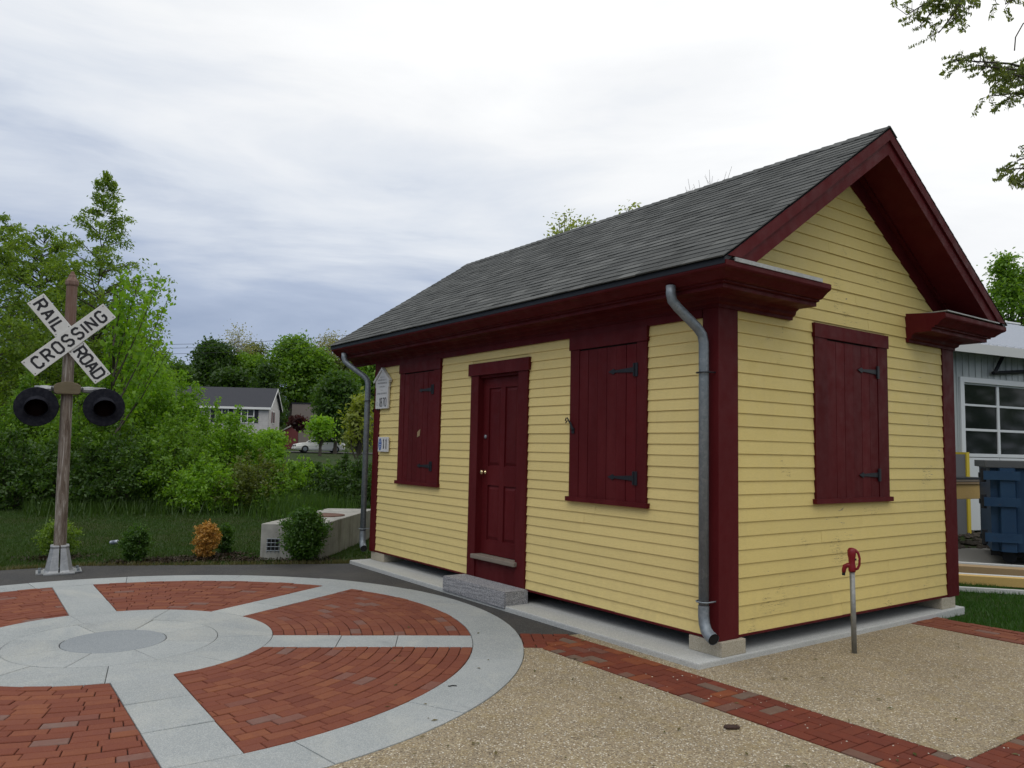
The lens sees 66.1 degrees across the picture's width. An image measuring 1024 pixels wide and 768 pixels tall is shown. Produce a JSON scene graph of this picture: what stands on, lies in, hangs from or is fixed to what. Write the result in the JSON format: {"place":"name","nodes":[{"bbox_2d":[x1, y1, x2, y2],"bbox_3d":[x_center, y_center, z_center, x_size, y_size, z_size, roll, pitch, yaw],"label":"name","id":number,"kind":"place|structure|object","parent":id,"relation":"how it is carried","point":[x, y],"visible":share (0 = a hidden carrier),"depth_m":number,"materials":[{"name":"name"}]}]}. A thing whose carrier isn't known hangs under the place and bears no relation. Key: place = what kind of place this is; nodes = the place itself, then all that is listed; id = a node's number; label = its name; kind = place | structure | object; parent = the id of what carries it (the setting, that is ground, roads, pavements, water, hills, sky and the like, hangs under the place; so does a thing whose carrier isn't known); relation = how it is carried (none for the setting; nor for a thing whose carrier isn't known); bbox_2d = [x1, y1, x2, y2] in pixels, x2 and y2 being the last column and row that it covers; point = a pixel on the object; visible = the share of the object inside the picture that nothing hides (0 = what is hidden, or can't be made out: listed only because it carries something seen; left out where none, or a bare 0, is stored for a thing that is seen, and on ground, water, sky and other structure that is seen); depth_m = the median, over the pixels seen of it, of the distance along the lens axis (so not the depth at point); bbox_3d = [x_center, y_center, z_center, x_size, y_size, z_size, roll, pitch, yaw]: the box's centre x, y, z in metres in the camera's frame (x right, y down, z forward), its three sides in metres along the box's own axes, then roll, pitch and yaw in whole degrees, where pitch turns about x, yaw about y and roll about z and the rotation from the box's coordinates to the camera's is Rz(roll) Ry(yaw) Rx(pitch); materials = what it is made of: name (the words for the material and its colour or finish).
{"place":"outdoors","nodes":[
{"label":"outdoors","id":0,"kind":"place"},
{"bbox_2d":[164,335,345,344],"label":"power line","id":1,"kind":"object","parent":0,"point":[262,341],"visible":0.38,"depth_m":91.94,"materials":[{"name":"black metal"}]},
{"bbox_2d":[0,575,523,767],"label":"round plaza","id":2,"kind":"structure","parent":0,"point":[210,671],"depth_m":5.81,"materials":[{"name":"brick"}]},
{"bbox_2d":[0,564,577,636],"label":"asphalt path","id":3,"kind":"structure","parent":0,"point":[518,624],"depth_m":9.99,"materials":[{"name":"asphalt"}]},
{"bbox_2d":[13,271,124,575],"bbox_3d":[-5.665,0.456,10.082,1.247,3.847,0.565,3,-5,-31],"label":"crossing signal","id":4,"kind":"object","parent":3,"relation":"on","point":[36,405],"visible":1,"depth_m":10.00,"materials":[{"name":"paint"}]},
{"bbox_2d":[289,451,372,453],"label":"road","id":5,"kind":"structure","parent":0,"point":[326,452],"depth_m":76.16,"materials":[{"name":"asphalt"}]},
{"bbox_2d":[291,437,344,452],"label":"white car","id":6,"kind":"object","parent":5,"relation":"on","point":[305,446],"visible":0.69,"depth_m":72.83,"materials":[{"name":"white paint"}]},
{"bbox_2d":[0,422,1023,658],"bbox_3d":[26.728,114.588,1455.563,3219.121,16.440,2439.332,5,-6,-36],"label":"ground","id":7,"kind":"structure","parent":0,"point":[332,457],"depth_m":14.77,"materials":[{"name":"plant"}]},
{"bbox_2d":[0,425,57,509],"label":"bush","id":8,"kind":"object","parent":7,"relation":"on","point":[15,459],"visible":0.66,"depth_m":17.98,"materials":[{"name":"green plant"}]},
{"bbox_2d":[0,212,62,430],"label":"ash tree","id":9,"kind":"object","parent":7,"relation":"on","point":[17,355],"visible":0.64,"depth_m":21.50,"materials":[{"name":"green plant"}]},
{"bbox_2d":[0,368,71,503],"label":"bush","id":10,"kind":"object","parent":7,"relation":"on","point":[11,421],"visible":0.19,"depth_m":19.55,"materials":[{"name":"green plant"}]},
{"bbox_2d":[0,222,107,417],"label":"ash tree","id":11,"kind":"object","parent":7,"relation":"on","point":[57,247],"visible":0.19,"depth_m":25.89,"materials":[{"name":"green plant"}]},
{"bbox_2d":[4,431,123,507],"bbox_3d":[-10.362,1.958,18.499,2.357,1.923,2.826,1,-5,3],"label":"bush","id":12,"kind":"object","parent":7,"relation":"on","point":[84,453],"visible":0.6,"depth_m":18.03,"materials":[{"name":"green plant"}]},
{"bbox_2d":[0,289,145,404],"label":"ash tree","id":13,"kind":"object","parent":7,"relation":"on","point":[80,301],"visible":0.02,"depth_m":27.35,"materials":[{"name":"green plant"}]},
{"bbox_2d":[23,370,150,486],"bbox_3d":[-10.549,1.317,19.805,3.297,3.424,2.950,5,-6,-36],"label":"bush","id":14,"kind":"object","parent":7,"relation":"on","point":[99,434],"visible":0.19,"depth_m":19.25,"materials":[{"name":"green plant"}]},
{"bbox_2d":[1,170,177,424],"label":"ash tree","id":15,"kind":"object","parent":7,"relation":"on","point":[103,266],"visible":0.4,"depth_m":24.04,"materials":[{"name":"green plant"}]},
{"bbox_2d":[68,421,185,505],"bbox_3d":[-9.260,1.926,18.702,2.702,2.083,2.682,5,-6,-36],"label":"bush","id":16,"kind":"object","parent":7,"relation":"on","point":[118,451],"visible":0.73,"depth_m":18.17,"materials":[{"name":"green plant"}]},
{"bbox_2d":[80,333,192,425],"label":"ash tree","id":17,"kind":"object","parent":7,"relation":"on","point":[169,360],"visible":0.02,"depth_m":26.31,"materials":[{"name":"green plant"}]},
{"bbox_2d":[98,265,175,434],"bbox_3d":[-9.358,0.099,19.396,1.619,6.037,3.390,5,-6,-36],"label":"maple sapling","id":18,"kind":"object","parent":7,"relation":"on","point":[115,344],"visible":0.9,"depth_m":19.24,"materials":[{"name":"green plant"}]},
{"bbox_2d":[106,347,188,453],"bbox_3d":[-10.032,1.029,21.325,2.971,4.250,2.804,5,-6,-36],"label":"bush","id":19,"kind":"object","parent":7,"relation":"on","point":[159,407],"visible":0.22,"depth_m":21.29,"materials":[{"name":"green plant"}]},
{"bbox_2d":[112,406,224,504],"bbox_3d":[-8.285,1.770,19.029,2.485,2.476,2.369,-2,-6,36],"label":"bush","id":20,"kind":"object","parent":7,"relation":"on","point":[179,454],"visible":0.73,"depth_m":18.69,"materials":[{"name":"green plant"}]},
{"bbox_2d":[158,364,183,398],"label":"tree","id":21,"kind":"object","parent":7,"relation":"on","point":[175,388],"depth_m":60.34,"materials":[{"name":"green plant"}]},
{"bbox_2d":[7,550,356,565],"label":"mulch","id":22,"kind":"object","parent":7,"relation":"on","point":[173,558],"visible":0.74,"depth_m":11.26,"materials":[{"name":"brown wood"}]},
{"bbox_2d":[31,517,84,555],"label":"shrub","id":23,"kind":"object","parent":22,"relation":"on","point":[46,534],"visible":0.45,"depth_m":11.17,"materials":[{"name":"green plant"}]},
{"bbox_2d":[117,523,155,560],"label":"shrub","id":24,"kind":"object","parent":22,"relation":"on","point":[135,541],"visible":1,"depth_m":10.88,"materials":[{"name":"green plant"}]},
{"bbox_2d":[190,519,222,556],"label":"shrub","id":25,"kind":"object","parent":22,"relation":"on","point":[208,543],"visible":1,"depth_m":11.39,"materials":[{"name":"orange plant"}]},
{"bbox_2d":[214,522,235,552],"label":"shrub","id":26,"kind":"object","parent":22,"relation":"on","point":[225,529],"visible":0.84,"depth_m":11.87,"materials":[{"name":"green plant"}]},
{"bbox_2d":[276,503,334,560],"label":"shrub","id":27,"kind":"object","parent":22,"relation":"on","point":[306,528],"visible":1,"depth_m":11.20,"materials":[{"name":"green plant"}]},
{"bbox_2d":[168,357,200,385],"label":"tree","id":28,"kind":"object","parent":7,"relation":"on","point":[179,365],"visible":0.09,"depth_m":99.47,"materials":[{"name":"green plant"}]},
{"bbox_2d":[0,500,370,569],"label":"grass","id":29,"kind":"structure","parent":7,"relation":"on","point":[3,561],"depth_m":13.71,"materials":[{"name":"plant"}]},
{"bbox_2d":[109,540,118,544],"bbox_3d":[-6.303,2.509,12.468,0.150,0.085,0.068,-1,-5,20],"label":"drink can","id":30,"kind":"object","parent":29,"relation":"on","point":[112,542],"visible":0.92,"depth_m":12.45,"materials":[{"name":"silver metal"}]},
{"bbox_2d":[0,557,370,569],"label":"weeds","id":31,"kind":"object","parent":7,"relation":"on","point":[339,561],"visible":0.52,"depth_m":10.78,"materials":[{"name":"plant"}]},
{"bbox_2d":[0,391,371,508],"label":"undergrowth","id":32,"kind":"object","parent":7,"relation":"on","point":[370,475],"depth_m":21.14,"materials":[{"name":"green plant"}]},
{"bbox_2d":[161,369,212,462],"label":"bush","id":33,"kind":"object","parent":7,"relation":"on","point":[192,407],"visible":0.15,"depth_m":22.48,"materials":[{"name":"green plant"}]},
{"bbox_2d":[18,494,368,524],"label":"tall grass","id":34,"kind":"structure","parent":7,"relation":"on","point":[119,506],"depth_m":17.41,"materials":[{"name":"plant"}]},
{"bbox_2d":[157,452,247,512],"bbox_3d":[-7.062,2.281,18.291,2.089,1.401,2.090,5,-6,-36],"label":"bush","id":35,"kind":"object","parent":7,"relation":"on","point":[198,486],"visible":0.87,"depth_m":18.00,"materials":[{"name":"green plant"}]},
{"bbox_2d":[183,396,237,475],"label":"bush","id":36,"kind":"object","parent":7,"relation":"on","point":[205,423],"visible":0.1,"depth_m":20.91,"materials":[{"name":"green plant"}]},
{"bbox_2d":[180,333,242,386],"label":"tree","id":37,"kind":"object","parent":7,"relation":"on","point":[205,360],"visible":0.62,"depth_m":106.53,"materials":[{"name":"green plant"}]},
{"bbox_2d":[73,363,370,428],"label":"woods","id":38,"kind":"object","parent":7,"relation":"on","point":[283,410],"depth_m":132.94,"materials":[{"name":"green plant"}]},
{"bbox_2d":[173,386,282,439],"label":"house","id":39,"kind":"structure","parent":7,"relation":"on","point":[264,405],"depth_m":86.84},
{"bbox_2d":[215,408,228,421],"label":"window","id":40,"kind":"structure","parent":39,"relation":"in","point":[222,410],"depth_m":85.31,"materials":[{"name":"white paint"}]},
{"bbox_2d":[241,409,254,422],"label":"window","id":41,"kind":"structure","parent":39,"relation":"in","point":[250,414],"depth_m":85.62,"materials":[{"name":"white paint"}]},
{"bbox_2d":[201,361,254,387],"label":"tree","id":42,"kind":"object","parent":7,"relation":"on","point":[232,377],"visible":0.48,"depth_m":102.56,"materials":[{"name":"green plant"}]},
{"bbox_2d":[200,404,271,495],"bbox_3d":[-7.147,1.822,20.326,2.254,2.637,2.312,5,-6,-36],"label":"bush","id":43,"kind":"object","parent":7,"relation":"on","point":[238,445],"visible":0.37,"depth_m":20.18,"materials":[{"name":"green plant"}]},
{"bbox_2d":[221,322,261,355],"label":"tree","id":44,"kind":"object","parent":7,"relation":"on","point":[241,344],"visible":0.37,"depth_m":112.35,"materials":[{"name":"green plant"}]},
{"bbox_2d":[178,346,322,353],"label":"power line","id":45,"kind":"object","parent":7,"relation":"on","point":[243,351],"visible":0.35,"depth_m":91.95,"materials":[{"name":"black metal"}]},
{"bbox_2d":[210,447,290,510],"bbox_3d":[-6.104,2.267,18.781,2.027,1.544,2.166,1,-5,-2],"label":"bush","id":46,"kind":"object","parent":7,"relation":"on","point":[247,480],"visible":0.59,"depth_m":18.36,"materials":[{"name":"green plant"}]},
{"bbox_2d":[229,349,273,384],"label":"tree","id":47,"kind":"object","parent":7,"relation":"on","point":[249,361],"visible":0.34,"depth_m":109.16,"materials":[{"name":"green plant"}]},
{"bbox_2d":[242,339,272,358],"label":"tree","id":48,"kind":"object","parent":7,"relation":"on","point":[259,349],"visible":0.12,"depth_m":117.59,"materials":[{"name":"green plant"}]},
{"bbox_2d":[199,340,335,347],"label":"power line","id":49,"kind":"object","parent":7,"relation":"on","point":[261,345],"visible":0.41,"depth_m":91.94,"materials":[{"name":"black metal"}]},
{"bbox_2d":[245,429,290,476],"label":"bush","id":50,"kind":"object","parent":7,"relation":"on","point":[279,451],"visible":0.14,"depth_m":20.31,"materials":[{"name":"green plant"}]},
{"bbox_2d":[248,358,290,428],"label":"tree","id":51,"kind":"object","parent":7,"relation":"on","point":[266,377],"visible":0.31,"depth_m":99.83,"materials":[{"name":"green plant"}]},
{"bbox_2d":[250,427,295,451],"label":"bush","id":52,"kind":"object","parent":7,"relation":"on","point":[270,432],"visible":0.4,"depth_m":69.09,"materials":[{"name":"green plant"}]},
{"bbox_2d":[249,457,303,510],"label":"bush","id":53,"kind":"object","parent":7,"relation":"on","point":[288,484],"visible":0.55,"depth_m":18.40,"materials":[{"name":"green plant"}]},
{"bbox_2d":[282,425,297,448],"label":"red shed","id":54,"kind":"structure","parent":7,"relation":"on","point":[293,433],"depth_m":88.26,"materials":[{"name":"red"}]},
{"bbox_2d":[264,329,322,420],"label":"tree","id":55,"kind":"object","parent":7,"relation":"on","point":[290,359],"visible":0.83,"depth_m":110.70,"materials":[{"name":"green plant"}]},
{"bbox_2d":[285,414,309,432],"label":"tree","id":56,"kind":"object","parent":7,"relation":"on","point":[296,421],"visible":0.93,"depth_m":89.35,"materials":[{"name":"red plant"}]},
{"bbox_2d":[230,487,370,521],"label":"tall grass","id":57,"kind":"structure","parent":7,"relation":"on","point":[321,503],"depth_m":17.40,"materials":[{"name":"green plant"}]},
{"bbox_2d":[282,455,326,502],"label":"bush","id":58,"kind":"object","parent":7,"relation":"on","point":[301,469],"visible":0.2,"depth_m":19.21,"materials":[{"name":"green plant"}]},
{"bbox_2d":[291,402,331,442],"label":"tan building","id":59,"kind":"structure","parent":7,"relation":"on","point":[300,408],"depth_m":100.00,"materials":[{"name":"brown"}]},
{"bbox_2d":[286,344,338,402],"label":"tree","id":60,"kind":"object","parent":7,"relation":"on","point":[326,359],"visible":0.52,"depth_m":112.28,"materials":[{"name":"green plant"}]},
{"bbox_2d":[260,508,370,559],"bbox_3d":[-3.144,2.487,13.152,0.859,0.606,3.242,1,-5,5],"label":"utility vault","id":61,"kind":"object","parent":7,"relation":"on","point":[345,525],"visible":0.59,"depth_m":12.42,"materials":[{"name":"concrete"}]},
{"bbox_2d":[299,414,339,455],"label":"tree","id":62,"kind":"object","parent":7,"relation":"on","point":[320,427],"visible":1,"depth_m":55.57,"materials":[{"name":"green plant"}]},
{"bbox_2d":[282,462,359,505],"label":"bush","id":63,"kind":"object","parent":7,"relation":"on","point":[326,484],"visible":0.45,"depth_m":18.82,"materials":[{"name":"green plant"}]},
{"bbox_2d":[307,328,346,369],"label":"tree","id":64,"kind":"object","parent":7,"relation":"on","point":[331,353],"visible":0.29,"depth_m":115.87,"materials":[{"name":"green plant"}]},
{"bbox_2d":[304,365,363,453],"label":"tree","id":65,"kind":"object","parent":7,"relation":"on","point":[335,389],"visible":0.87,"depth_m":70.73,"materials":[{"name":"green plant"}]},
{"bbox_2d":[319,459,351,478],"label":"bush","id":66,"kind":"object","parent":7,"relation":"on","point":[327,464],"visible":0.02,"depth_m":20.22,"materials":[{"name":"green plant"}]},
{"bbox_2d":[318,449,371,508],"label":"bush","id":67,"kind":"object","parent":7,"relation":"on","point":[357,483],"visible":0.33,"depth_m":19.38,"materials":[{"name":"green plant"}]},
{"bbox_2d":[335,357,355,381],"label":"tree","id":68,"kind":"object","parent":7,"relation":"on","point":[343,365],"visible":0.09,"depth_m":115.80,"materials":[{"name":"green plant"}]},
{"bbox_2d":[336,386,373,461],"bbox_3d":[-6.507,2.110,32.909,1.807,4.140,1.876,2,-5,-6],"label":"tree","id":69,"kind":"object","parent":7,"relation":"on","point":[356,423],"visible":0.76,"depth_m":32.78,"materials":[{"name":"green plant"}]},
{"bbox_2d":[338,424,372,450],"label":"tree","id":70,"kind":"object","parent":7,"relation":"on","point":[348,446],"visible":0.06,"depth_m":65.47,"materials":[{"name":"green plant"}]},
{"bbox_2d":[349,364,375,442],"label":"tree","id":71,"kind":"object","parent":7,"relation":"on","point":[369,371],"visible":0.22,"depth_m":110.61,"materials":[{"name":"green plant"}]},
{"bbox_2d":[543,199,640,237],"bbox_3d":[2.671,-1.114,25.709,4.147,10.156,3.797,2,-5,-12],"label":"locust tree","id":72,"kind":"object","parent":7,"relation":"on","point":[570,226],"visible":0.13,"depth_m":25.77,"materials":[{"name":"green plant"}]},
{"bbox_2d":[350,559,964,669],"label":"concrete slab","id":73,"kind":"structure","parent":7,"relation":"on","point":[664,643],"depth_m":7.43,"materials":[{"name":"concrete"}]},
{"bbox_2d":[443,574,527,608],"bbox_3d":[-0.316,2.280,8.688,0.313,0.176,1.244,5,-6,-36],"label":"granite step","id":74,"kind":"object","parent":73,"relation":"on","point":[495,594],"visible":0.93,"depth_m":8.48,"materials":[{"name":"stone"}]},
{"bbox_2d":[328,126,1006,657],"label":"crossing house","id":75,"kind":"structure","parent":73,"relation":"on","point":[718,418],"depth_m":7.68,"materials":[{"name":"yellow paint"}]},
{"bbox_2d":[373,368,391,408],"bbox_3d":[-1.859,0.058,11.278,0.045,0.590,0.510,5,-6,-36],"label":"house plaque","id":76,"kind":"object","parent":75,"relation":"attached to","point":[382,381],"visible":1,"depth_m":11.25,"materials":[{"name":"grey"}]},
{"bbox_2d":[378,437,388,451],"bbox_3d":[-1.823,0.857,11.157,0.024,0.210,0.310,5,-6,-36],"label":"number sign","id":77,"kind":"object","parent":75,"relation":"attached to","point":[383,444],"visible":1,"depth_m":11.13,"materials":[{"name":"white"}]},
{"bbox_2d":[394,358,442,487],"bbox_3d":[-1.244,0.516,10.413,0.054,1.640,1.140,5,-6,-36],"label":"window","id":78,"kind":"structure","parent":75,"relation":"in","point":[420,397],"depth_m":10.36,"materials":[{"name":"paint"}]},
{"bbox_2d":[480,375,517,559],"bbox_3d":[-0.122,0.929,8.941,0.114,2.035,0.784,5,-6,-36],"label":"door","id":79,"kind":"structure","parent":75,"relation":"in","point":[500,418],"depth_m":8.98,"materials":[{"name":"paint"}]},
{"bbox_2d":[565,325,649,508],"bbox_3d":[0.888,0.317,7.486,0.066,1.640,1.127,5,-6,-36],"label":"window","id":80,"kind":"structure","parent":75,"relation":"in","point":[608,437],"depth_m":7.44,"materials":[{"name":"paint"}]},
{"bbox_2d":[811,322,893,503],"bbox_3d":[3.292,0.302,7.581,1.325,1.665,0.054,5,-6,-36],"label":"window","id":81,"kind":"structure","parent":75,"relation":"in","point":[851,430],"depth_m":7.55,"materials":[{"name":"paint"}]},
{"bbox_2d":[685,167,731,191],"bbox_3d":[5.942,-1.402,23.669,1.276,10.525,1.058,5,-6,-36],"label":"bare tree","id":82,"kind":"object","parent":7,"relation":"on","point":[706,178],"visible":0.15,"depth_m":24.00,"materials":[{"name":"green plant"}]},
{"bbox_2d":[520,633,1023,767],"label":"brick border","id":83,"kind":"object","parent":7,"relation":"on","point":[876,748],"visible":1,"depth_m":5.03,"materials":[{"name":"red"}]},
{"bbox_2d":[890,0,1023,189],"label":"overhanging tree","id":84,"kind":"object","parent":7,"relation":"on","point":[1004,72],"visible":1,"depth_m":7.55,"materials":[{"name":"green plant"}]},
{"bbox_2d":[956,452,971,533],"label":"guard pier","id":85,"kind":"structure","parent":7,"relation":"on","point":[963,505],"depth_m":17.38,"materials":[{"name":"grey"}]},
{"bbox_2d":[911,617,1023,644],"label":"brick border","id":86,"kind":"object","parent":7,"relation":"on","point":[1010,636],"visible":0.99,"depth_m":7.65,"materials":[{"name":"red"}]},
{"bbox_2d":[956,476,979,498],"bbox_3d":[8.061,2.447,15.213,2.848,1.303,1.078,4,-5,-27],"label":"lumber stack","id":87,"kind":"object","parent":7,"relation":"on","point":[968,487],"visible":0.03,"depth_m":15.16,"materials":[{"name":"brown wood"}]},
{"bbox_2d":[958,530,989,548],"bbox_3d":[10.477,3.309,17.290,1.695,0.090,6.994,-2,-6,33],"label":"rubble","id":88,"kind":"object","parent":7,"relation":"on","point":[976,541],"visible":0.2,"depth_m":15.62,"materials":[{"name":"grey"}]},
{"bbox_2d":[953,321,1023,529],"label":"garage","id":89,"kind":"structure","parent":7,"relation":"on","point":[989,396],"depth_m":18.57,"materials":[{"name":"metal"}]},
{"bbox_2d":[964,382,1023,529],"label":"overhead door","id":90,"kind":"structure","parent":89,"relation":"in","point":[988,408],"depth_m":18.64,"materials":[{"name":"white"}]},
{"bbox_2d":[959,574,1023,587],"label":"timber board","id":91,"kind":"object","parent":7,"relation":"on","point":[1006,581],"visible":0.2,"depth_m":10.52,"materials":[{"name":"wood"}]},
{"bbox_2d":[959,586,1023,594],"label":"white board","id":92,"kind":"object","parent":7,"relation":"on","point":[1006,591],"visible":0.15,"depth_m":9.93,"materials":[{"name":"grey"}]},
{"bbox_2d":[959,573,1023,576],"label":"white board","id":93,"kind":"object","parent":7,"relation":"on","point":[991,574],"visible":0.08,"depth_m":10.91,"materials":[{"name":"grey"}]},
{"bbox_2d":[959,564,1023,575],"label":"timber board","id":94,"kind":"object","parent":7,"relation":"on","point":[989,569],"visible":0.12,"depth_m":11.36,"materials":[{"name":"wood"}]},
{"bbox_2d":[976,247,1023,325],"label":"deciduous tree","id":95,"kind":"object","parent":7,"relation":"on","point":[1005,291],"visible":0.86,"depth_m":45.52,"materials":[{"name":"green plant"}]},
{"bbox_2d":[0,0,1023,396],"label":"sky","id":96,"kind":"structure","parent":0,"point":[294,167],"materials":[{"name":"white"}]},
{"bbox_2d":[327,623,1023,767],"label":"aggregate paving","id":97,"kind":"structure","parent":0,"point":[508,721],"depth_m":5.11,"materials":[{"name":"gravel"}]},
{"bbox_2d":[394,600,1019,766],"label":"leaf litter","id":98,"kind":"object","parent":97,"relation":"on","point":[495,752],"visible":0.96,"depth_m":4.79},
{"bbox_2d":[723,724,739,729],"bbox_3d":[1.332,2.077,4.769,0.100,0.030,0.046,1,-5,0],"label":"seed cone","id":99,"kind":"object","parent":97,"relation":"on","point":[731,726],"visible":1,"depth_m":4.75,"materials":[{"name":"brown"}]},
{"bbox_2d":[535,635,1020,767],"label":"fallen leaves","id":100,"kind":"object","parent":97,"relation":"on","point":[785,706],"depth_m":4.97,"materials":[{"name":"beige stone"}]},
{"bbox_2d":[842,548,860,653],"bbox_3d":[2.900,1.846,6.706,0.154,0.888,0.068,-2,-5,23],"label":"yard hydrant","id":101,"kind":"object","parent":97,"relation":"on","point":[852,559],"visible":1,"depth_m":6.70,"materials":[{"name":"red"}]},
{"bbox_2d":[942,581,1023,631],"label":"grass","id":102,"kind":"structure","parent":0,"point":[984,604],"depth_m":8.84,"materials":[{"name":"plant"}]},
{"bbox_2d":[958,548,1023,564],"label":"yard pavement","id":103,"kind":"structure","parent":0,"point":[977,555],"depth_m":13.38,"materials":[{"name":"concrete"}]},
{"bbox_2d":[958,561,1023,567],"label":"white board","id":104,"kind":"object","parent":103,"relation":"on","point":[991,564],"visible":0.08,"depth_m":12.10,"materials":[{"name":"grey"}]},
{"bbox_2d":[974,460,1023,562],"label":"dumpster","id":105,"kind":"object","parent":103,"relation":"on","point":[1001,498],"visible":1,"depth_m":12.51,"materials":[{"name":"blue metal"}]}
]}

